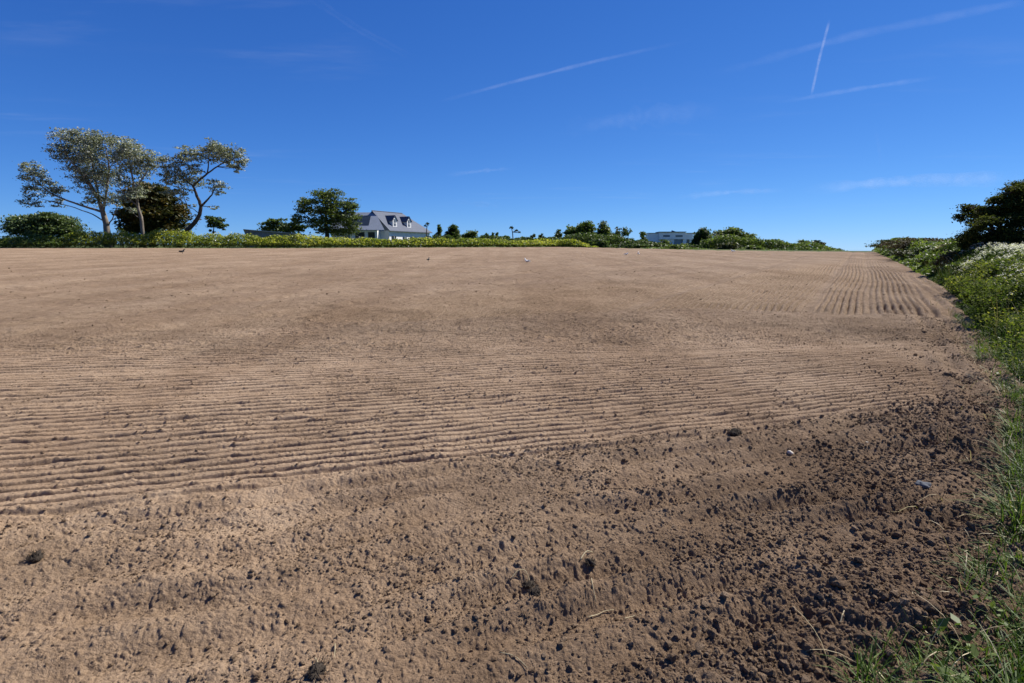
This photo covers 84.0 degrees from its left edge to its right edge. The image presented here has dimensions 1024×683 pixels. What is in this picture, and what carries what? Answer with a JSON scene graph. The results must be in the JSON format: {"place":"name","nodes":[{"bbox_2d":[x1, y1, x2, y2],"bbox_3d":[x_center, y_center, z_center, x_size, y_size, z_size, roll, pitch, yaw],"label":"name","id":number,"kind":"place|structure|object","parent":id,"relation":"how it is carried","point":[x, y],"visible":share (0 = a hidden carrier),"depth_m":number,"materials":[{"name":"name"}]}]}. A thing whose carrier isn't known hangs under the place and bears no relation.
{"place":"outdoors","nodes":[
{"label":"outdoors","id":0,"kind":"place"},
{"bbox_2d":[0,229,598,247],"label":"verge grass","id":1,"kind":"structure","parent":0,"point":[49,241],"depth_m":99.61,"materials":[{"name":"green plant"}]},
{"bbox_2d":[1,228,590,246],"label":"yellow flower heads","id":2,"kind":"object","parent":1,"relation":"on","point":[283,238],"visible":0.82,"depth_m":100.17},
{"bbox_2d":[107,230,519,243],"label":"white flower heads","id":3,"kind":"object","parent":1,"relation":"on","point":[255,237],"visible":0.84,"depth_m":99.84,"materials":[{"name":"white plant"}]},
{"bbox_2d":[0,244,873,251],"bbox_3d":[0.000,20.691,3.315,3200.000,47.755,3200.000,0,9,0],"label":"ground","id":4,"kind":"structure","parent":0,"point":[426,247],"depth_m":107.05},
{"bbox_2d":[0,211,91,246],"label":"round shrub","id":5,"kind":"object","parent":4,"relation":"on","point":[51,223],"visible":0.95,"depth_m":113.47,"materials":[{"name":"green plant"}]},
{"bbox_2d":[12,127,125,246],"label":"tree","id":6,"kind":"object","parent":4,"relation":"on","point":[87,149],"visible":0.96,"depth_m":108.62,"materials":[{"name":"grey plant"}]},
{"bbox_2d":[105,136,160,238],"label":"tree","id":7,"kind":"object","parent":4,"relation":"on","point":[135,157],"visible":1,"depth_m":106.51,"materials":[{"name":"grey plant"}]},
{"bbox_2d":[108,181,207,246],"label":"tree","id":8,"kind":"object","parent":4,"relation":"on","point":[165,212],"visible":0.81,"depth_m":117.23,"materials":[{"name":"green plant"}]},
{"bbox_2d":[151,137,249,246],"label":"tree","id":9,"kind":"object","parent":4,"relation":"on","point":[215,149],"visible":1,"depth_m":105.91,"materials":[{"name":"green plant"}]},
{"bbox_2d":[204,215,228,246],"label":"tree","id":10,"kind":"object","parent":4,"relation":"on","point":[216,222],"visible":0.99,"depth_m":109.34,"materials":[{"name":"green plant"}]},
{"bbox_2d":[243,229,298,246],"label":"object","id":11,"kind":"structure","parent":4,"relation":"on","point":[260,234],"depth_m":108.33,"materials":[{"name":"grey stone"}]},
{"bbox_2d":[256,217,310,235],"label":"hedge tree","id":12,"kind":"object","parent":4,"relation":"on","point":[274,225],"visible":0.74,"depth_m":120.15,"materials":[{"name":"green plant"}]},
{"bbox_2d":[2,229,596,247],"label":"verge plants","id":13,"kind":"object","parent":4,"relation":"on","point":[191,237],"visible":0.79,"depth_m":99.64,"materials":[{"name":"green plant"}]},
{"bbox_2d":[289,188,366,237],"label":"oak tree","id":14,"kind":"object","parent":4,"relation":"on","point":[330,210],"visible":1,"depth_m":117.51,"materials":[{"name":"green plant"}]},
{"bbox_2d":[332,210,431,246],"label":"house","id":15,"kind":"structure","parent":4,"relation":"on","point":[384,225],"depth_m":136.83,"materials":[{"name":"stone"}]},
{"bbox_2d":[355,232,364,238],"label":"window","id":16,"kind":"structure","parent":15,"relation":"in","point":[360,234],"depth_m":133.65,"materials":[{"name":"black glass"}]},
{"bbox_2d":[368,232,374,237],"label":"window","id":17,"kind":"structure","parent":15,"relation":"in","point":[370,234],"depth_m":133.62,"materials":[{"name":"black glass"}]},
{"bbox_2d":[434,224,442,237],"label":"round tree","id":18,"kind":"object","parent":4,"relation":"on","point":[439,230],"visible":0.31,"depth_m":135.06,"materials":[{"name":"green plant"}]},
{"bbox_2d":[443,224,460,238],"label":"round tree","id":19,"kind":"object","parent":4,"relation":"on","point":[453,230],"visible":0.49,"depth_m":137.18,"materials":[{"name":"green plant"}]},
{"bbox_2d":[460,230,477,237],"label":"round tree","id":20,"kind":"object","parent":4,"relation":"on","point":[471,233],"visible":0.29,"depth_m":141.46,"materials":[{"name":"green plant"}]},
{"bbox_2d":[422,234,556,245],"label":"hedge","id":21,"kind":"object","parent":4,"relation":"on","point":[446,236],"visible":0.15,"depth_m":125.09,"materials":[{"name":"green plant"}]},
{"bbox_2d":[509,226,520,238],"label":"cabbage palm","id":22,"kind":"object","parent":4,"relation":"on","point":[514,231],"visible":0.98,"depth_m":140.41,"materials":[{"name":"plant"}]},
{"bbox_2d":[554,229,562,238],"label":"round tree","id":23,"kind":"object","parent":4,"relation":"on","point":[557,233],"visible":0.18,"depth_m":147.29,"materials":[{"name":"green plant"}]},
{"bbox_2d":[562,224,576,235],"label":"round tree","id":24,"kind":"object","parent":4,"relation":"on","point":[571,230],"visible":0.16,"depth_m":134.36,"materials":[{"name":"green plant"}]},
{"bbox_2d":[575,220,597,242],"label":"round tree","id":25,"kind":"object","parent":4,"relation":"on","point":[586,226],"visible":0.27,"depth_m":130.19,"materials":[{"name":"green plant"}]},
{"bbox_2d":[589,239,612,247],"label":"bush","id":26,"kind":"object","parent":4,"relation":"on","point":[600,243],"visible":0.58,"depth_m":105.07,"materials":[{"name":"green plant"}]},
{"bbox_2d":[596,220,613,244],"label":"round tree","id":27,"kind":"object","parent":4,"relation":"on","point":[604,229],"visible":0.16,"depth_m":132.82,"materials":[{"name":"green plant"}]},
{"bbox_2d":[620,226,633,241],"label":"feathery tree","id":28,"kind":"object","parent":4,"relation":"on","point":[625,232],"visible":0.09,"depth_m":141.43,"materials":[{"name":"green plant"}]},
{"bbox_2d":[552,231,703,247],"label":"hedge","id":29,"kind":"object","parent":4,"relation":"on","point":[587,237],"visible":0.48,"depth_m":114.15,"materials":[{"name":"green plant"}]},
{"bbox_2d":[610,241,652,247],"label":"bush","id":30,"kind":"object","parent":4,"relation":"on","point":[628,244],"visible":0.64,"depth_m":100.82,"materials":[{"name":"green plant"}]},
{"bbox_2d":[639,231,647,240],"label":"round tree","id":31,"kind":"object","parent":4,"relation":"on","point":[642,235],"visible":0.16,"depth_m":139.31,"materials":[{"name":"green plant"}]},
{"bbox_2d":[658,239,672,244],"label":"bush","id":32,"kind":"object","parent":4,"relation":"on","point":[665,241],"visible":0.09,"depth_m":165.03,"materials":[{"name":"green plant"}]},
{"bbox_2d":[643,244,706,248],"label":"bush","id":33,"kind":"object","parent":4,"relation":"on","point":[677,246],"visible":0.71,"depth_m":92.40,"materials":[{"name":"green plant"}]},
{"bbox_2d":[689,227,712,244],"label":"round tree","id":34,"kind":"object","parent":4,"relation":"on","point":[700,234],"visible":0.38,"depth_m":118.88,"materials":[{"name":"green plant"}]},
{"bbox_2d":[709,226,747,247],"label":"round tree","id":35,"kind":"object","parent":4,"relation":"on","point":[731,230],"visible":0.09,"depth_m":111.90,"materials":[{"name":"green plant"}]},
{"bbox_2d":[714,241,742,248],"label":"bush","id":36,"kind":"object","parent":4,"relation":"on","point":[723,245],"visible":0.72,"depth_m":90.07,"materials":[{"name":"green plant"}]},
{"bbox_2d":[740,232,759,243],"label":"round tree","id":37,"kind":"object","parent":4,"relation":"on","point":[751,236],"visible":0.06,"depth_m":111.81,"materials":[{"name":"green plant"}]},
{"bbox_2d":[737,245,771,249],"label":"bush","id":38,"kind":"object","parent":4,"relation":"on","point":[753,247],"visible":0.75,"depth_m":88.17,"materials":[{"name":"green plant"}]},
{"bbox_2d":[699,234,847,250],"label":"hedge","id":39,"kind":"object","parent":4,"relation":"on","point":[767,244],"visible":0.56,"depth_m":95.72,"materials":[{"name":"green plant"}]},
{"bbox_2d":[772,246,836,250],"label":"bush","id":40,"kind":"object","parent":4,"relation":"on","point":[805,248],"visible":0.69,"depth_m":85.52,"materials":[{"name":"green plant"}]},
{"bbox_2d":[810,240,825,247],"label":"round tree","id":41,"kind":"object","parent":4,"relation":"on","point":[819,242],"visible":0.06,"depth_m":108.36,"materials":[{"name":"green plant"}]},
{"bbox_2d":[947,211,1023,251],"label":"thorn bush","id":42,"kind":"object","parent":4,"relation":"on","point":[1011,231],"visible":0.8,"depth_m":24.01,"materials":[{"name":"green plant"}]},
{"bbox_2d":[0,247,1023,682],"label":"field","id":43,"kind":"structure","parent":0,"point":[562,283],"depth_m":4.54,"materials":[{"name":"soil"}]},
{"bbox_2d":[24,549,42,562],"bbox_3d":[-2.584,1.159,3.078,0.112,0.077,0.109,-4,10,-24],"label":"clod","id":44,"kind":"object","parent":43,"relation":"on","point":[36,556],"visible":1,"depth_m":3.07,"materials":[{"name":"brown soil"}]},
{"bbox_2d":[297,655,330,682],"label":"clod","id":45,"kind":"object","parent":43,"relation":"on","point":[315,670],"visible":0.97,"depth_m":2.23,"materials":[{"name":"brown soil"}]},
{"bbox_2d":[0,267,1023,682],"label":"soil crumbs","id":46,"kind":"object","parent":43,"relation":"on","point":[860,635],"visible":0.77,"depth_m":3.19,"materials":[{"name":"brown soil"}]},
{"bbox_2d":[519,576,536,588],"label":"turf clump","id":47,"kind":"object","parent":43,"relation":"on","point":[528,584],"visible":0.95,"depth_m":2.83,"materials":[{"name":"brown soil"}]},
{"bbox_2d":[525,581,542,595],"bbox_3d":[0.112,1.163,2.664,0.076,0.060,0.107,6,11,31],"label":"turf clump","id":48,"kind":"object","parent":43,"relation":"on","point":[535,590],"visible":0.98,"depth_m":2.65,"materials":[{"name":"brown soil"}]},
{"bbox_2d":[584,557,596,566],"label":"turf clump","id":49,"kind":"object","parent":43,"relation":"on","point":[589,562],"visible":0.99,"depth_m":2.96,"materials":[{"name":"brown soil"}]},
{"bbox_2d":[244,313,1023,674],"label":"soil clods","id":50,"kind":"object","parent":43,"relation":"on","point":[838,581],"visible":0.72,"depth_m":2.75,"materials":[{"name":"brown soil"}]},
{"bbox_2d":[729,428,741,436],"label":"turf clump","id":51,"kind":"object","parent":43,"relation":"on","point":[734,432],"visible":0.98,"depth_m":4.99,"materials":[{"name":"brown soil"}]},
{"bbox_2d":[890,587,910,592],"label":"dead leaf","id":52,"kind":"object","parent":43,"relation":"on","point":[907,591],"visible":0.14,"depth_m":2.71,"materials":[{"name":"plant"}]},
{"bbox_2d":[914,480,931,487],"bbox_3d":[2.802,0.975,3.881,0.094,0.043,0.086,-7,11,-36],"label":"stone","id":53,"kind":"object","parent":43,"relation":"on","point":[924,484],"visible":0.97,"depth_m":3.87,"materials":[{"name":"grey stone"}]},
{"bbox_2d":[916,595,941,611],"bbox_3d":[1.858,1.180,2.553,0.085,0.059,0.109,0,9,0],"label":"dead leaf","id":54,"kind":"object","parent":43,"relation":"on","point":[927,605],"visible":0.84,"depth_m":2.52,"materials":[{"name":"plant"}]},
{"bbox_2d":[0,0,1023,250],"label":"sky","id":55,"kind":"structure","parent":0,"point":[846,125],"materials":[{"name":"blue"}]},
{"bbox_2d":[645,230,692,244],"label":"house","id":56,"kind":"structure","parent":0,"point":[675,237],"depth_m":221.62,"materials":[{"name":"white stone"}]},
{"bbox_2d":[674,239,681,244],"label":"glass door","id":57,"kind":"structure","parent":56,"relation":"in","point":[679,241],"depth_m":222.89,"materials":[{"name":"glass"}]},
{"bbox_2d":[815,279,1023,682],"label":"bank","id":58,"kind":"structure","parent":0,"point":[1019,539],"depth_m":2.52,"materials":[{"name":"green plant"}]},
{"bbox_2d":[865,239,893,247],"bbox_3d":[43.408,-11.036,64.337,5.225,1.166,5.263,-2,9,-15],"label":"shrub","id":59,"kind":"object","parent":58,"relation":"on","point":[876,243],"visible":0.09,"depth_m":64.84,"materials":[{"name":"green plant"}]},
{"bbox_2d":[876,240,898,246],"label":"shrub","id":60,"kind":"object","parent":58,"relation":"on","point":[882,244],"visible":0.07,"depth_m":57.31,"materials":[{"name":"green plant"}]},
{"bbox_2d":[880,243,901,250],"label":"shrub","id":61,"kind":"object","parent":58,"relation":"on","point":[891,249],"visible":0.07,"depth_m":52.53,"materials":[{"name":"green plant"}]},
{"bbox_2d":[885,249,913,256],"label":"shrub","id":62,"kind":"object","parent":58,"relation":"on","point":[901,252],"visible":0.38,"depth_m":41.40,"materials":[{"name":"green plant"}]},
{"bbox_2d":[795,365,1023,682],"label":"dry stalks","id":63,"kind":"object","parent":58,"relation":"on","point":[950,577],"visible":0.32,"depth_m":2.40,"materials":[{"name":"plant"}]},
{"bbox_2d":[880,236,945,248],"bbox_3d":[31.905,-7.658,45.019,5.412,1.297,4.506,0,9,0],"label":"shrub","id":64,"kind":"object","parent":58,"relation":"on","point":[904,244],"visible":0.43,"depth_m":44.25,"materials":[{"name":"green plant"}]},
{"bbox_2d":[904,245,934,257],"bbox_3d":[26.112,-5.596,36.168,2.164,1.060,2.740,-3,10,-20],"label":"shrub","id":65,"kind":"object","parent":58,"relation":"on","point":[917,249],"visible":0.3,"depth_m":36.08,"materials":[{"name":"green plant"}]},
{"bbox_2d":[907,252,939,262],"bbox_3d":[21.666,-4.196,29.255,2.306,0.817,2.393,0,9,0],"label":"shrub","id":66,"kind":"object","parent":58,"relation":"on","point":[924,258],"visible":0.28,"depth_m":29.25,"materials":[{"name":"green plant"}]},
{"bbox_2d":[871,237,977,275],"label":"bank undergrowth","id":67,"kind":"object","parent":58,"relation":"on","point":[920,267],"visible":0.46,"depth_m":37.13,"materials":[{"name":"green plant"}]},
{"bbox_2d":[931,243,950,249],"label":"shrub","id":68,"kind":"object","parent":58,"relation":"on","point":[941,245],"depth_m":33.73,"materials":[{"name":"green plant"}]},
{"bbox_2d":[930,250,963,268],"bbox_3d":[19.337,-3.514,24.991,2.126,1.024,1.748,-5,10,-28],"label":"shrub","id":69,"kind":"object","parent":58,"relation":"on","point":[947,257],"visible":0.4,"depth_m":24.79,"materials":[{"name":"green plant"}]},
{"bbox_2d":[898,275,1023,539],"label":"dead stems","id":70,"kind":"object","parent":58,"relation":"on","point":[966,386],"visible":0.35,"depth_m":7.16,"materials":[{"name":"brown plant"}]},
{"bbox_2d":[910,242,1023,682],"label":"bank undergrowth","id":71,"kind":"object","parent":58,"relation":"on","point":[934,277],"visible":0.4,"depth_m":16.98,"materials":[{"name":"green plant"}]},
{"bbox_2d":[944,257,996,270],"bbox_3d":[17.022,-2.720,20.791,1.679,0.859,2.043,-2,9,-13],"label":"shrub","id":72,"kind":"object","parent":58,"relation":"on","point":[952,264],"visible":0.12,"depth_m":21.07,"materials":[{"name":"green plant"}]},
{"bbox_2d":[923,337,1023,682],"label":"broad weeds","id":73,"kind":"object","parent":58,"relation":"on","point":[968,637],"visible":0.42,"depth_m":2.39,"materials":[{"name":"green plant"}]},
{"bbox_2d":[926,243,1023,364],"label":"tall stalks","id":74,"kind":"object","parent":58,"relation":"on","point":[992,302],"visible":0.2,"depth_m":10.64,"materials":[{"name":"green plant"}]},
{"bbox_2d":[926,248,1023,358],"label":"seed stalks","id":75,"kind":"object","parent":58,"relation":"on","point":[990,298],"visible":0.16,"depth_m":10.53,"materials":[{"name":"green plant"}]},
{"bbox_2d":[937,241,1023,294],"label":"white umbels","id":76,"kind":"object","parent":58,"relation":"on","point":[1016,246],"visible":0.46,"depth_m":20.10,"materials":[{"name":"white plant"}]},
{"bbox_2d":[940,247,1023,368],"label":"leafy plants","id":77,"kind":"object","parent":58,"relation":"on","point":[988,293],"visible":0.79,"depth_m":11.45,"materials":[{"name":"green plant"}]},
{"bbox_2d":[949,304,1023,547],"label":"coarse grass","id":78,"kind":"structure","parent":58,"relation":"on","point":[991,374],"depth_m":7.18,"materials":[{"name":"green plant"}]},
{"bbox_2d":[951,179,1023,226],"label":"thorn tree","id":79,"kind":"object","parent":58,"relation":"on","point":[1010,199],"visible":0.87,"depth_m":24.85,"materials":[{"name":"green plant"}]},
{"bbox_2d":[962,275,1021,335],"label":"yellow umbels","id":80,"kind":"object","parent":58,"relation":"on","point":[1004,298],"visible":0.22,"depth_m":11.17,"materials":[{"name":"yellow plant"}]}
]}

